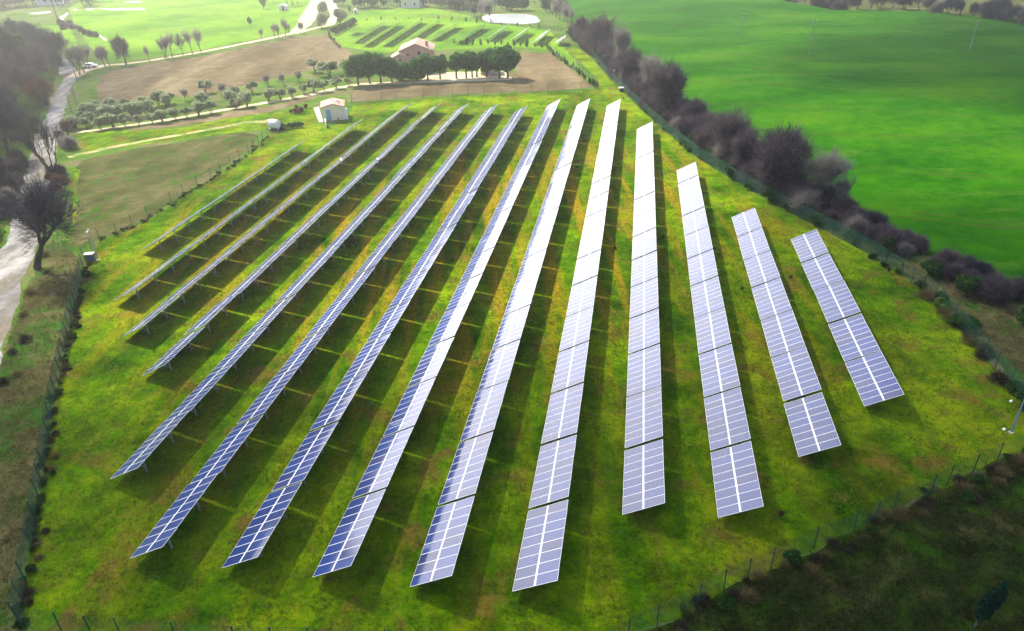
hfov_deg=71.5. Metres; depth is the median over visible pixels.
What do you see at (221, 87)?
bare tree
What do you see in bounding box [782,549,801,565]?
shrub
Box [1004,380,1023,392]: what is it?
shrub
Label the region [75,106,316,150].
grass verge
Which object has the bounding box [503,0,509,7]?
evergreen tree
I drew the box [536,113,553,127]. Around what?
solar table
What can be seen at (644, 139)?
solar table
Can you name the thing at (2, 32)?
evergreen tree
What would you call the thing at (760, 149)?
bare tree
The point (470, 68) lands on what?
conifer tree
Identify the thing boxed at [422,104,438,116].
solar table
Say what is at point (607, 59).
bare bush
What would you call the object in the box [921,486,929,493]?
bramble bush
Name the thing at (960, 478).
bramble bush
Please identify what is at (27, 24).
bare tree
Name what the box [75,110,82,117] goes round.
olive tree
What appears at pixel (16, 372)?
bramble bush
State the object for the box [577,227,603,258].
solar table
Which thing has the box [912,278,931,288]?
bramble bush
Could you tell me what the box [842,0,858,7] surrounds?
bare tree
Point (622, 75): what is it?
bare bush
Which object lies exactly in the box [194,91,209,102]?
olive tree
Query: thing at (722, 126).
bare tree
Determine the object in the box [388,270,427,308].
solar table
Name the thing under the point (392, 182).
solar table
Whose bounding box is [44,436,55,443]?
bramble bush
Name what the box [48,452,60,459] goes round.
bramble bush
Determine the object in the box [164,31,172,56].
bare tree
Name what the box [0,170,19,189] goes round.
bare bush
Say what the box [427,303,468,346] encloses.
solar table
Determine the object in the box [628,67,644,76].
bare tree
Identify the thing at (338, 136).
solar table
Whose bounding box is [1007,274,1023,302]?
bare bush
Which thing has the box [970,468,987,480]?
bramble bush
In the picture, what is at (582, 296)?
solar table
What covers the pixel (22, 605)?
evergreen bush
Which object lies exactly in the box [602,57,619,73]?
bare bush
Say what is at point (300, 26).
bare tree
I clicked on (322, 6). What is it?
evergreen tree
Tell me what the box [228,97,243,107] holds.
olive tree
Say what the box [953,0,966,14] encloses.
bare tree
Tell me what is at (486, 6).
bare tree
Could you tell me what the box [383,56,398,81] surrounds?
conifer tree
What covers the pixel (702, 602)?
bramble bush
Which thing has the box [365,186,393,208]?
solar table
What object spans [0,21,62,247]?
woodland floor
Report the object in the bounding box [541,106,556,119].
solar table
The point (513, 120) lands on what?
solar table
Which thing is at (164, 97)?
olive tree
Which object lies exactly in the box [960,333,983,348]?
bramble bush
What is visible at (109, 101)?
olive tree
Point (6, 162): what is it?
bare bush
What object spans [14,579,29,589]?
bramble bush
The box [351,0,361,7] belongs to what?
evergreen tree
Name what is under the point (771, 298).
solar table
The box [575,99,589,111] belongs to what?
solar table
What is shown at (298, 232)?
solar table
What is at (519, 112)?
solar table
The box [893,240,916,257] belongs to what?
bare bush
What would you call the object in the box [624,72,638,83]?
bare bush
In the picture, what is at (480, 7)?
bare tree
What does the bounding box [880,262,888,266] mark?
shrub
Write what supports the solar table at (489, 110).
on the meadow
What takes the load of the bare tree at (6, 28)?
on the woodland floor
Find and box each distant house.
[35,0,46,5]
[46,0,65,4]
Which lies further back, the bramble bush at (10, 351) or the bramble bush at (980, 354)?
the bramble bush at (10, 351)
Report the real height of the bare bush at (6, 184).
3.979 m
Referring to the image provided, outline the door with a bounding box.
[326,110,331,120]
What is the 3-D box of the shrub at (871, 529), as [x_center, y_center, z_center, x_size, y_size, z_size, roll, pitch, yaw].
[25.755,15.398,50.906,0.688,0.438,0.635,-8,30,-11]
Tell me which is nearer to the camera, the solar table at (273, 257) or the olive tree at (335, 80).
the solar table at (273, 257)
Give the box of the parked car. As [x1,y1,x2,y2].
[82,62,97,68]
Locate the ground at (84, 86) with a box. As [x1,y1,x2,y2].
[0,0,1023,630]
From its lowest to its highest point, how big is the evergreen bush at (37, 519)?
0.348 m
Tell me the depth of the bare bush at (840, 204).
100.78 m
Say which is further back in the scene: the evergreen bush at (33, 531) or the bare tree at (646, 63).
the bare tree at (646, 63)
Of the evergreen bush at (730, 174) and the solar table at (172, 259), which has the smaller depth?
the solar table at (172, 259)
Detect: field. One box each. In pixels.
[67,132,255,246]
[95,35,356,102]
[128,95,315,130]
[348,52,592,101]
[553,0,1023,281]
[783,0,1023,19]
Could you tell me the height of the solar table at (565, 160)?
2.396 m
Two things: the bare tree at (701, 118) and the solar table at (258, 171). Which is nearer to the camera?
the solar table at (258, 171)
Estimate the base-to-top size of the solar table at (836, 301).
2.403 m
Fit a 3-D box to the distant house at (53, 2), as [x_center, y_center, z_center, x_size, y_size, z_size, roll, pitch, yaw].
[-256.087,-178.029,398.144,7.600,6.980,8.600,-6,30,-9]
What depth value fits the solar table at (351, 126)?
146.43 m
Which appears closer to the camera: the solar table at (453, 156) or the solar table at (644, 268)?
the solar table at (644, 268)
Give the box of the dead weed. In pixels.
[778,509,785,516]
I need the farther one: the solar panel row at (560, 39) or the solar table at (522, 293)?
the solar panel row at (560, 39)
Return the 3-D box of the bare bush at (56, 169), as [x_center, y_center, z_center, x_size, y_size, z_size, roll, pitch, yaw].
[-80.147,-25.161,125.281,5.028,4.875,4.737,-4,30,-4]
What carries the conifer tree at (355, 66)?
on the ground at (84, 86)
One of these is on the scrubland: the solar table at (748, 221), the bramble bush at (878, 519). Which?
the bramble bush at (878, 519)
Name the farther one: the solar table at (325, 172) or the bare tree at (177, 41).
the bare tree at (177, 41)
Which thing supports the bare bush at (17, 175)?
on the woodland floor
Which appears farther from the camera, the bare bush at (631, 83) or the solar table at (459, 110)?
the bare bush at (631, 83)
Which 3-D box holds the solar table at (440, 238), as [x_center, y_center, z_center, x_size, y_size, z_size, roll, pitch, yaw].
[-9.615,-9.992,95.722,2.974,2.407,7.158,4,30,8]
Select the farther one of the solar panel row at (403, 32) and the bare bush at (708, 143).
the solar panel row at (403, 32)
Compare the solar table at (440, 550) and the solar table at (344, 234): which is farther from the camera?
the solar table at (344, 234)
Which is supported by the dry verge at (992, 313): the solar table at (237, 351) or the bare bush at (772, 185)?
the bare bush at (772, 185)
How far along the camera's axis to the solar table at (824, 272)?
84.32 m
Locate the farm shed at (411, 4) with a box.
[399,0,424,7]
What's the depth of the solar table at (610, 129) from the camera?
140.55 m
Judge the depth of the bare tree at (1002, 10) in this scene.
262.76 m
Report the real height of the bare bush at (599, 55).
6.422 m
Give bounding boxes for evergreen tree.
[0,29,6,38]
[0,34,25,58]
[315,12,326,27]
[316,1,327,11]
[333,7,346,22]
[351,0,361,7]
[359,0,367,7]
[369,0,375,7]
[497,0,504,8]
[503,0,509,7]
[507,0,516,8]
[517,0,525,10]
[541,0,549,11]
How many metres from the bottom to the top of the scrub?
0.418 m
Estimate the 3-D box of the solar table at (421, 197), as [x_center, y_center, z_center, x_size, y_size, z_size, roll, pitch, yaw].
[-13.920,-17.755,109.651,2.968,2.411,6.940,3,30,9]
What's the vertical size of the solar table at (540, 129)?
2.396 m
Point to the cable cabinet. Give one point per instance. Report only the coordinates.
(89, 256)
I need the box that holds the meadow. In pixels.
[22,46,1023,630]
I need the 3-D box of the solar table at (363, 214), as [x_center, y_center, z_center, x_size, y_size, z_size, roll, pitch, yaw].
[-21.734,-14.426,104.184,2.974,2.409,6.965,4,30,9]
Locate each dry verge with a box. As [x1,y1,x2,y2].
[0,239,81,630]
[628,92,1023,391]
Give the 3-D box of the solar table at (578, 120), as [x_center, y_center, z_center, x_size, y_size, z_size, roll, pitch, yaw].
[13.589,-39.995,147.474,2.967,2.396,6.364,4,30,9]
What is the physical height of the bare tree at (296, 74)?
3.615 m
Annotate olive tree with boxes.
[59,117,72,125]
[64,114,80,128]
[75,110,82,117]
[76,101,95,112]
[77,118,90,127]
[80,111,96,123]
[89,99,100,103]
[90,116,106,128]
[95,104,111,115]
[100,112,119,127]
[101,97,115,105]
[107,105,123,117]
[111,102,121,106]
[117,113,130,125]
[118,98,132,103]
[120,101,139,116]
[131,115,142,124]
[135,100,154,114]
[137,96,146,102]
[144,98,153,109]
[145,113,158,121]
[147,89,164,105]
[154,109,167,121]
[158,93,171,106]
[166,107,179,118]
[179,107,191,117]
[190,100,202,115]
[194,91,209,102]
[196,79,214,91]
[202,101,217,113]
[222,88,237,99]
[226,86,240,98]
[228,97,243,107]
[238,90,251,106]
[244,81,257,92]
[262,88,274,100]
[271,88,286,98]
[286,86,295,96]
[298,83,306,93]
[305,58,317,71]
[306,79,322,91]
[314,60,338,75]
[320,80,329,90]
[330,76,341,87]
[338,59,347,68]
[343,77,350,85]
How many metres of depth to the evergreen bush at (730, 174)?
117.08 m
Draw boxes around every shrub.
[297,121,303,127]
[677,600,689,609]
[718,594,736,611]
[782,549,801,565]
[868,527,876,533]
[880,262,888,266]
[893,267,903,273]
[932,297,949,307]
[959,490,975,501]
[973,473,984,481]
[1003,453,1011,458]
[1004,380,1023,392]
[1014,391,1023,404]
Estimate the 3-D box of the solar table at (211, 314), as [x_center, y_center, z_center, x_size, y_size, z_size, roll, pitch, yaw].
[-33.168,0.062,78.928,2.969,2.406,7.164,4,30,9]
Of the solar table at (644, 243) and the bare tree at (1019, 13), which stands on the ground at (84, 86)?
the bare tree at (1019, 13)
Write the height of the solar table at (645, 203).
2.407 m
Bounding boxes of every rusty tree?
[20,75,54,106]
[43,172,53,181]
[45,178,61,198]
[48,173,71,191]
[58,121,71,134]
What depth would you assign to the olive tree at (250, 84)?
182.97 m
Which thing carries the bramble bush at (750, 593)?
on the scrubland
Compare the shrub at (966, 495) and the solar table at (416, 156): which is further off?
the solar table at (416, 156)
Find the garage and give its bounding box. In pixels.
[479,67,497,74]
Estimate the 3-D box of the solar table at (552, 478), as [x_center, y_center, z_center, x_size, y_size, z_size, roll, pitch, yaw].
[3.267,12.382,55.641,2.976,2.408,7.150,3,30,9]
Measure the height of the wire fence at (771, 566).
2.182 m
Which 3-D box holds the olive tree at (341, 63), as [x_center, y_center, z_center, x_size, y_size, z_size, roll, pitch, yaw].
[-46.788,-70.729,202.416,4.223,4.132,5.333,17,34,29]
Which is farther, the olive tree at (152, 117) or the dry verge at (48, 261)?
the olive tree at (152, 117)
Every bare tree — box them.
[0,25,9,34]
[0,87,35,157]
[0,154,11,179]
[0,161,88,269]
[1,57,41,99]
[2,14,20,35]
[6,96,63,168]
[15,18,26,39]
[16,23,43,46]
[20,22,37,34]
[32,25,53,36]
[41,29,66,51]
[42,31,71,56]
[47,51,65,73]
[61,42,81,74]
[70,41,86,72]
[81,44,89,68]
[93,44,105,66]
[99,45,109,65]
[107,32,131,64]
[143,44,149,60]
[153,35,168,57]
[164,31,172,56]
[172,33,185,53]
[178,87,187,96]
[179,29,192,53]
[190,24,202,51]
[217,82,225,91]
[262,73,270,85]
[271,22,275,35]
[273,23,280,37]
[278,73,284,84]
[279,17,289,35]
[293,70,302,81]
[296,22,302,32]
[432,0,445,7]
[470,4,477,16]
[477,0,488,16]
[480,0,493,18]
[552,2,558,17]
[555,1,562,19]
[559,1,569,21]
[561,5,569,17]
[568,5,574,23]
[573,23,588,33]
[574,14,589,29]
[582,11,620,42]
[610,17,634,60]
[610,52,623,61]
[615,42,643,79]
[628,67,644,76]
[636,47,666,87]
[648,54,690,111]
[674,96,694,110]
[678,94,710,118]
[693,107,726,126]
[701,103,765,148]
[720,127,761,149]
[728,126,760,162]
[745,115,822,203]
[753,138,767,161]
[797,141,858,192]
[825,0,836,7]
[833,172,858,199]
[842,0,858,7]
[866,0,880,8]
[869,0,885,7]
[886,0,902,8]
[897,0,914,8]
[913,0,922,9]
[920,0,936,9]
[940,0,960,13]
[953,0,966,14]
[968,1,980,15]
[976,2,987,16]
[995,2,1011,20]
[1004,2,1023,22]
[1016,8,1023,23]
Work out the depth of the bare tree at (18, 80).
179.07 m
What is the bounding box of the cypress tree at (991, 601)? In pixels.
[973,580,1008,628]
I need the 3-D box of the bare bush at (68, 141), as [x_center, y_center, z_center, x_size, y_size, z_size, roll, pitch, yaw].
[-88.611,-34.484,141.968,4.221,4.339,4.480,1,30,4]
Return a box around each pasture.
[0,21,84,62]
[68,0,309,61]
[332,6,594,86]
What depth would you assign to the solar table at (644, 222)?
98.64 m
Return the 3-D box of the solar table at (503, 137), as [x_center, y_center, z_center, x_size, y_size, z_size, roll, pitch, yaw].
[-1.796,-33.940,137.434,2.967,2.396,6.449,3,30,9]
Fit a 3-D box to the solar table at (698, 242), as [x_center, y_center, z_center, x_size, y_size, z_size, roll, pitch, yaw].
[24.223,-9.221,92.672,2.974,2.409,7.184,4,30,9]
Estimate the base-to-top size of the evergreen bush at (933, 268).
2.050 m
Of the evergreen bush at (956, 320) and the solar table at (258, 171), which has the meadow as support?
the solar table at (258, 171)
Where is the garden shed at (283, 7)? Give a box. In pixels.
[278,4,288,10]
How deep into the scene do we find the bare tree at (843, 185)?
101.51 m
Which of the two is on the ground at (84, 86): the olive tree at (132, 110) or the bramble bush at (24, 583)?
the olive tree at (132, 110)
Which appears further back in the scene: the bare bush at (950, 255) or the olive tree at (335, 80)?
the olive tree at (335, 80)
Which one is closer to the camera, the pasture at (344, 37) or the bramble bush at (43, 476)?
the bramble bush at (43, 476)
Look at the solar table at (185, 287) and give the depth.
84.42 m
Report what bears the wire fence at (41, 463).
on the meadow
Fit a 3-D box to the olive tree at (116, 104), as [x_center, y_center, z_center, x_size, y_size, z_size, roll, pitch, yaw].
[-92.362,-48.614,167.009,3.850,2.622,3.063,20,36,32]
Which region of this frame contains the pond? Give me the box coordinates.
[482,14,539,23]
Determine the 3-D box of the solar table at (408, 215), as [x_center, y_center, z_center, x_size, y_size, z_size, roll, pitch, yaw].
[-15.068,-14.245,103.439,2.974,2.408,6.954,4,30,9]
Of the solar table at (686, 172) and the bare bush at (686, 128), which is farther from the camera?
the bare bush at (686, 128)
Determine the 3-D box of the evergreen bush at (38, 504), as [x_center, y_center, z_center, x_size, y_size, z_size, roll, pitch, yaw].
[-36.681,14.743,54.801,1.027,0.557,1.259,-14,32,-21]
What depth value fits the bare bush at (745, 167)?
115.21 m
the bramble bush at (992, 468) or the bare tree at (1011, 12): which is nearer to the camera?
the bramble bush at (992, 468)
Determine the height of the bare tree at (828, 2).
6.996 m
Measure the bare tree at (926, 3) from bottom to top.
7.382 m
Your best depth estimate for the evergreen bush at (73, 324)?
79.25 m
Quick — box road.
[0,54,78,363]
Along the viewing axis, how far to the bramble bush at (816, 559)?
48.70 m
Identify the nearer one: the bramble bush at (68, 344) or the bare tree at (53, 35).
the bramble bush at (68, 344)
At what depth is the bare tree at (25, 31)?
249.83 m
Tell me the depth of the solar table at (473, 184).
113.76 m
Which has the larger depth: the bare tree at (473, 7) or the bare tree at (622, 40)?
the bare tree at (473, 7)
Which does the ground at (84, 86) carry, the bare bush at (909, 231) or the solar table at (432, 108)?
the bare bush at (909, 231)
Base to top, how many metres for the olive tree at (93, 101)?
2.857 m
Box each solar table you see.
[110,411,188,478]
[115,264,167,299]
[122,296,178,336]
[130,473,217,557]
[141,222,184,249]
[142,327,203,375]
[153,239,200,271]
[160,269,209,304]
[165,365,231,420]
[171,204,210,228]
[184,293,237,334]
[189,219,227,247]
[190,415,262,483]
[195,245,239,276]
[203,187,234,210]
[209,327,265,374]
[216,202,251,226]
[222,265,268,300]
[222,482,301,567]
[225,223,264,252]
[227,175,253,195]
[237,367,298,423]
[239,185,274,208]
[245,294,295,335]
[246,161,273,181]
[250,205,285,231]
[251,240,295,273]
[262,150,289,167]
[262,171,292,192]
[271,422,337,491]
[274,189,305,213]
[275,265,321,302]
[275,329,327,376]
[278,218,316,247]
[280,141,302,157]
[281,159,308,178]
[292,175,322,197]
[297,147,324,166]
[302,199,337,226]
[303,241,342,273]
[305,295,352,337]
[309,373,366,430]
[312,164,336,183]
[313,138,336,155]
[313,489,385,576]
[323,184,353,207]
[326,153,350,171]
[327,220,362,248]
[328,129,348,144]
[332,267,374,304]
[339,169,369,191]
[340,120,360,135]
[340,142,362,159]
[341,333,390,382]
[346,202,378,227]
[352,132,374,148]
[352,427,413,497]
[355,157,381,176]
[355,241,393,274]
[364,124,383,139]
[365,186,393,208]
[366,300,409,342]
[371,146,393,165]
[374,220,409,250]
[375,116,393,129]
[378,171,407,193]
[381,135,405,153]
[383,377,435,436]
[385,108,403,122]
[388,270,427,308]
[392,202,423,228]
[393,158,418,178]
[395,127,413,143]
[402,117,423,132]
[406,148,427,166]
[407,186,435,210]
[407,245,442,278]
[408,337,453,386]
[410,496,474,586]
[415,110,432,124]
[415,137,436,153]
[419,171,446,193]
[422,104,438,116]
[424,224,455,253]
[426,128,445,142]
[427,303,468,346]
[431,159,455,179]
[434,118,453,135]
[437,205,466,231]
[438,432,492,504]
[441,147,464,167]
[445,112,460,126]
[445,273,482,312]
[450,103,468,118]
[450,137,471,155]
[450,189,476,213]
[459,128,478,143]
[460,248,493,281]
[460,381,507,440]
[461,174,485,196]
[466,119,485,135]
[470,161,493,181]
[472,225,503,256]
[473,111,491,125]
[478,150,499,169]
[478,340,519,390]
[481,104,497,117]
[484,207,511,233]
[486,139,506,157]
[492,305,529,349]
[493,130,511,147]
[493,190,519,214]
[499,121,517,137]
[502,175,525,197]
[504,274,538,314]
[505,113,522,128]
[509,162,531,182]
[510,106,526,120]
[512,500,567,591]
[515,151,536,169]
[515,249,545,283]
[522,140,541,157]
[524,226,552,257]
[527,131,545,146]
[529,435,576,507]
[531,121,549,137]
[532,207,558,234]
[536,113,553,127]
[539,191,562,215]
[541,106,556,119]
[541,383,583,443]
[544,99,559,111]
[545,176,567,198]
[550,163,570,183]
[551,341,588,392]
[555,151,574,169]
[559,141,577,157]
[559,307,592,350]
[562,131,580,147]
[566,121,583,137]
[566,276,596,316]
[569,113,585,127]
[572,106,587,119]
[572,250,600,284]
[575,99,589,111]
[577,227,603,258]
[582,209,605,235]
[585,191,608,216]
[589,176,609,198]
[592,163,611,183]
[594,151,613,170]
[597,141,614,158]
[599,131,615,147]
[601,122,616,137]
[603,114,617,127]
[604,106,619,120]
[606,99,620,111]
[622,439,664,514]
[625,386,662,447]
[627,344,660,396]
[628,308,659,353]
[630,277,657,317]
[631,251,656,286]
[632,228,655,259]
[633,208,655,236]
[634,176,654,199]
[634,192,654,216]
[635,152,653,171]
[635,164,653,183]
[636,131,652,147]
[636,141,652,158]
[637,122,652,137]
[677,162,697,182]
[678,176,700,198]
[680,190,703,215]
[682,207,707,235]
[685,226,712,257]
[687,249,717,285]
[691,276,723,317]
[695,307,730,353]
[699,344,739,396]
[704,387,750,449]
[711,441,763,517]
[732,208,761,236]
[737,227,769,259]
[744,251,779,286]
[751,278,791,319]
[761,310,804,356]
[771,346,820,400]
[784,392,840,456]
[791,229,827,261]
[801,253,842,289]
[814,280,859,322]
[828,314,879,361]
[845,351,904,406]
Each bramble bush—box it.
[0,376,10,385]
[5,347,17,355]
[7,369,23,378]
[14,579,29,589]
[15,332,34,343]
[16,310,28,317]
[19,586,35,600]
[20,287,36,295]
[23,521,41,531]
[24,597,33,607]
[31,508,41,515]
[31,537,41,544]
[33,540,40,548]
[33,552,45,559]
[36,472,48,479]
[40,527,51,534]
[41,269,52,273]
[42,250,50,256]
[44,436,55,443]
[45,408,58,414]
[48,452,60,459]
[50,429,60,435]
[63,341,71,348]
[70,310,80,315]
[674,619,688,630]
[688,594,708,610]
[701,592,711,601]
[724,587,743,600]
[733,580,762,606]
[740,574,751,584]
[750,566,767,583]
[779,561,792,571]
[800,561,824,579]
[806,553,825,567]
[815,546,833,561]
[826,537,840,548]
[849,541,860,549]
[859,534,871,544]
[867,513,883,526]
[876,507,890,517]
[888,504,912,525]
[899,504,912,512]
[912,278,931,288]
[912,496,935,513]
[914,506,932,519]
[916,288,947,305]
[917,287,934,300]
[920,493,938,505]
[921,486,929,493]
[928,483,940,491]
[935,307,952,314]
[941,312,954,320]
[948,473,969,483]
[949,476,977,494]
[959,330,979,337]
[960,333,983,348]
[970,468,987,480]
[971,489,982,504]
[972,351,991,361]
[973,343,997,357]
[983,463,997,475]
[984,367,1013,385]
[990,462,1014,480]
[990,475,1009,488]
[992,461,1010,471]
[1004,448,1023,469]
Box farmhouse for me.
[391,37,434,63]
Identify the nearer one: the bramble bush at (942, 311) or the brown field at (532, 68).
the bramble bush at (942, 311)
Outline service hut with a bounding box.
[320,98,348,120]
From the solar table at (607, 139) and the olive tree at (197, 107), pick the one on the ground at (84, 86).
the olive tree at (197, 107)
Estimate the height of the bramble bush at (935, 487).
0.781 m
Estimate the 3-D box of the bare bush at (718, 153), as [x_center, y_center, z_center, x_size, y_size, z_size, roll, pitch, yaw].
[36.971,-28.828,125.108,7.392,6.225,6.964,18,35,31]
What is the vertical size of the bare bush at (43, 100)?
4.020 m
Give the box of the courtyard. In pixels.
[422,71,506,80]
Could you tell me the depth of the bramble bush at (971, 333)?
73.28 m
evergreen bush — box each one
[12,616,28,628]
[13,601,24,609]
[24,563,36,572]
[26,527,37,535]
[29,501,42,511]
[31,517,41,521]
[35,493,45,500]
[37,479,46,485]
[44,393,56,400]
[54,389,63,395]
[68,332,76,337]
[69,321,77,327]
[80,271,88,276]
[330,27,339,33]
[333,25,342,30]
[633,93,641,100]
[653,113,661,120]
[681,134,694,146]
[695,143,705,151]
[703,146,715,158]
[718,159,728,169]
[725,165,740,178]
[743,179,757,189]
[761,188,779,200]
[783,202,795,209]
[809,213,824,223]
[867,252,878,257]
[875,237,897,253]
[914,279,927,288]
[921,260,943,277]
[934,291,949,301]
[947,312,982,329]
[954,274,983,292]
[1015,307,1023,322]
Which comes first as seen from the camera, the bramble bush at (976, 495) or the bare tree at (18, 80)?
the bramble bush at (976, 495)
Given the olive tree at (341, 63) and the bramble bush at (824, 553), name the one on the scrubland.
the bramble bush at (824, 553)
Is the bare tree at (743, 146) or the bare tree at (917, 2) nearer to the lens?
the bare tree at (743, 146)
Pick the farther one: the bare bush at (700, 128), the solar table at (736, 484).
the bare bush at (700, 128)
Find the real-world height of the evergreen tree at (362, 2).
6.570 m
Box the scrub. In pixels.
[653,457,1023,630]
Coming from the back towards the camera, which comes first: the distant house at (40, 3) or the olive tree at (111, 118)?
the distant house at (40, 3)
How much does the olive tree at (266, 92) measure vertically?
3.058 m
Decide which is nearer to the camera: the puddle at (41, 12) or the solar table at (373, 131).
the solar table at (373, 131)
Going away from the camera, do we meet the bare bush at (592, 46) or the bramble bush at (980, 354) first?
the bramble bush at (980, 354)
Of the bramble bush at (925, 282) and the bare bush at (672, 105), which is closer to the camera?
the bramble bush at (925, 282)
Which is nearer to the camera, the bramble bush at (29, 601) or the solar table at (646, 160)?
the bramble bush at (29, 601)
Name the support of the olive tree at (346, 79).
on the ground at (84, 86)
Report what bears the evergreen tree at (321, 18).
on the ground at (84, 86)
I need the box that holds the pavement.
[314,107,322,121]
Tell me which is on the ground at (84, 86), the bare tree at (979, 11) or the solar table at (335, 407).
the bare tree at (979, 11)
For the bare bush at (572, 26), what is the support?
on the ground at (84, 86)
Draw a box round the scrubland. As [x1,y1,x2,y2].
[644,447,1023,630]
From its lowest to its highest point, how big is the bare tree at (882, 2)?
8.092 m
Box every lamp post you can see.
[86,229,99,259]
[1008,400,1023,433]
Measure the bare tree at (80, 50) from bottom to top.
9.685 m
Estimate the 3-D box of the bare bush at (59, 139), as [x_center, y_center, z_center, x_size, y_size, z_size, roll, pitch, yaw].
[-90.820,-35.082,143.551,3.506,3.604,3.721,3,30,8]
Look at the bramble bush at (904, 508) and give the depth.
52.81 m
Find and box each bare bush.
[0,156,14,173]
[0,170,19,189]
[0,178,20,191]
[0,185,17,196]
[0,194,19,214]
[5,147,26,159]
[5,155,26,173]
[11,171,25,182]
[14,156,30,167]
[35,96,49,106]
[43,162,69,179]
[55,130,67,138]
[56,135,64,147]
[59,134,79,150]
[80,28,87,34]
[85,29,92,36]
[92,30,99,37]
[566,23,575,34]
[571,29,583,41]
[579,36,590,48]
[579,38,595,50]
[582,40,595,53]
[588,41,598,55]
[596,49,610,63]
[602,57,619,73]
[603,52,613,65]
[606,61,619,78]
[618,71,629,83]
[623,77,644,98]
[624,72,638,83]
[627,81,649,99]
[635,84,653,98]
[635,87,654,109]
[650,98,671,114]
[655,103,671,114]
[658,110,672,126]
[663,98,682,111]
[665,104,674,114]
[668,107,681,127]
[668,115,680,126]
[672,113,696,136]
[677,119,697,139]
[684,122,708,139]
[686,125,709,148]
[698,133,721,155]
[707,138,733,163]
[719,151,732,159]
[728,156,752,174]
[732,160,756,183]
[743,161,763,187]
[748,167,773,192]
[760,173,792,200]
[776,175,827,213]
[782,181,799,201]
[785,183,825,216]
[806,0,830,8]
[811,182,846,212]
[821,208,841,223]
[822,191,859,218]
[829,0,850,9]
[835,211,870,236]
[836,209,859,229]
[845,201,868,215]
[861,207,892,231]
[861,224,884,241]
[872,220,911,252]
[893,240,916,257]
[899,228,915,241]
[904,232,934,255]
[927,0,945,12]
[927,254,946,269]
[932,245,960,266]
[940,260,966,280]
[951,268,986,291]
[956,252,978,265]
[960,259,997,277]
[969,267,1023,308]
[973,0,1015,19]
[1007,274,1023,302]
[1018,7,1023,25]
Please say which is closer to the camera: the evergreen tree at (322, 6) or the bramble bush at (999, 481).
the bramble bush at (999, 481)
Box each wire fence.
[6,248,85,618]
[10,604,510,630]
[80,125,275,251]
[351,80,598,103]
[375,14,567,33]
[503,41,598,86]
[578,36,904,274]
[604,437,1023,630]
[900,259,1023,391]
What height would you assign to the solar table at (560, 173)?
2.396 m
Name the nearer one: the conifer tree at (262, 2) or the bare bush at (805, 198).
the bare bush at (805, 198)
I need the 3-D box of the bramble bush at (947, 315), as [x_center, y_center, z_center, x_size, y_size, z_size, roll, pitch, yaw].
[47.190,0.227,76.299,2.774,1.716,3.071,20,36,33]
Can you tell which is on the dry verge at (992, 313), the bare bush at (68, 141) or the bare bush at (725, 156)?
the bare bush at (725, 156)
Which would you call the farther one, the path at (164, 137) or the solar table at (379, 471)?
the path at (164, 137)
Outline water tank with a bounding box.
[267,119,281,130]
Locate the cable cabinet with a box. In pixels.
[83,252,95,261]
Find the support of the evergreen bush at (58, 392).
on the meadow
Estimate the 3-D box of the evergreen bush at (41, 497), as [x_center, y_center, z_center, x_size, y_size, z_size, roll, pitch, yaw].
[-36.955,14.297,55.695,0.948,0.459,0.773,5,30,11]
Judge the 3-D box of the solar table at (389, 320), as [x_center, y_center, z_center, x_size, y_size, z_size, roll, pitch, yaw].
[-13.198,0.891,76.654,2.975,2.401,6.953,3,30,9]
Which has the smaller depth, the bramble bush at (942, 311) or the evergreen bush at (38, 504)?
the evergreen bush at (38, 504)
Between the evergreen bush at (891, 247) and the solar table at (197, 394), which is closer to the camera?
the solar table at (197, 394)
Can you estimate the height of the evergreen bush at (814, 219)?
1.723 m
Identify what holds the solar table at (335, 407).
on the meadow
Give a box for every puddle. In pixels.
[30,11,50,13]
[99,8,144,9]
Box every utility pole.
[51,0,69,59]
[68,87,78,110]
[808,20,816,55]
[969,20,979,49]
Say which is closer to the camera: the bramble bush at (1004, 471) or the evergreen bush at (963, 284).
the bramble bush at (1004, 471)
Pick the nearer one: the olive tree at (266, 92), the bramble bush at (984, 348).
the bramble bush at (984, 348)
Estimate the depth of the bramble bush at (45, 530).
52.75 m
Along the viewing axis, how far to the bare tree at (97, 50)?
220.38 m
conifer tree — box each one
[258,0,265,8]
[342,53,367,84]
[359,51,376,83]
[370,52,386,82]
[379,0,387,5]
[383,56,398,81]
[393,61,412,80]
[405,56,427,80]
[417,53,435,79]
[432,54,448,78]
[448,51,463,78]
[458,50,473,77]
[463,52,477,77]
[470,51,482,76]
[476,47,492,76]
[488,46,508,77]
[495,44,521,77]
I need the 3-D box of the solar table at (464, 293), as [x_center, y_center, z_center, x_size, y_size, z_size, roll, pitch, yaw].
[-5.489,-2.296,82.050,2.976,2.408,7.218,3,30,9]
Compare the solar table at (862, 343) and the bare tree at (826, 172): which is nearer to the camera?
the solar table at (862, 343)
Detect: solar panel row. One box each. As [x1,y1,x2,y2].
[351,20,384,41]
[363,21,399,44]
[382,19,420,45]
[410,19,439,39]
[430,21,459,38]
[455,24,484,40]
[486,24,508,41]
[533,28,550,41]
[556,35,565,45]
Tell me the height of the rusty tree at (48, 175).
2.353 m
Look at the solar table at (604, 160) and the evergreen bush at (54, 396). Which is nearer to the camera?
the evergreen bush at (54, 396)
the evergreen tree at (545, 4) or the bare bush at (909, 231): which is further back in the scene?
the evergreen tree at (545, 4)
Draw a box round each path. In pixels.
[66,118,273,157]
[67,0,324,76]
[69,168,80,230]
[76,77,511,132]
[291,0,337,33]

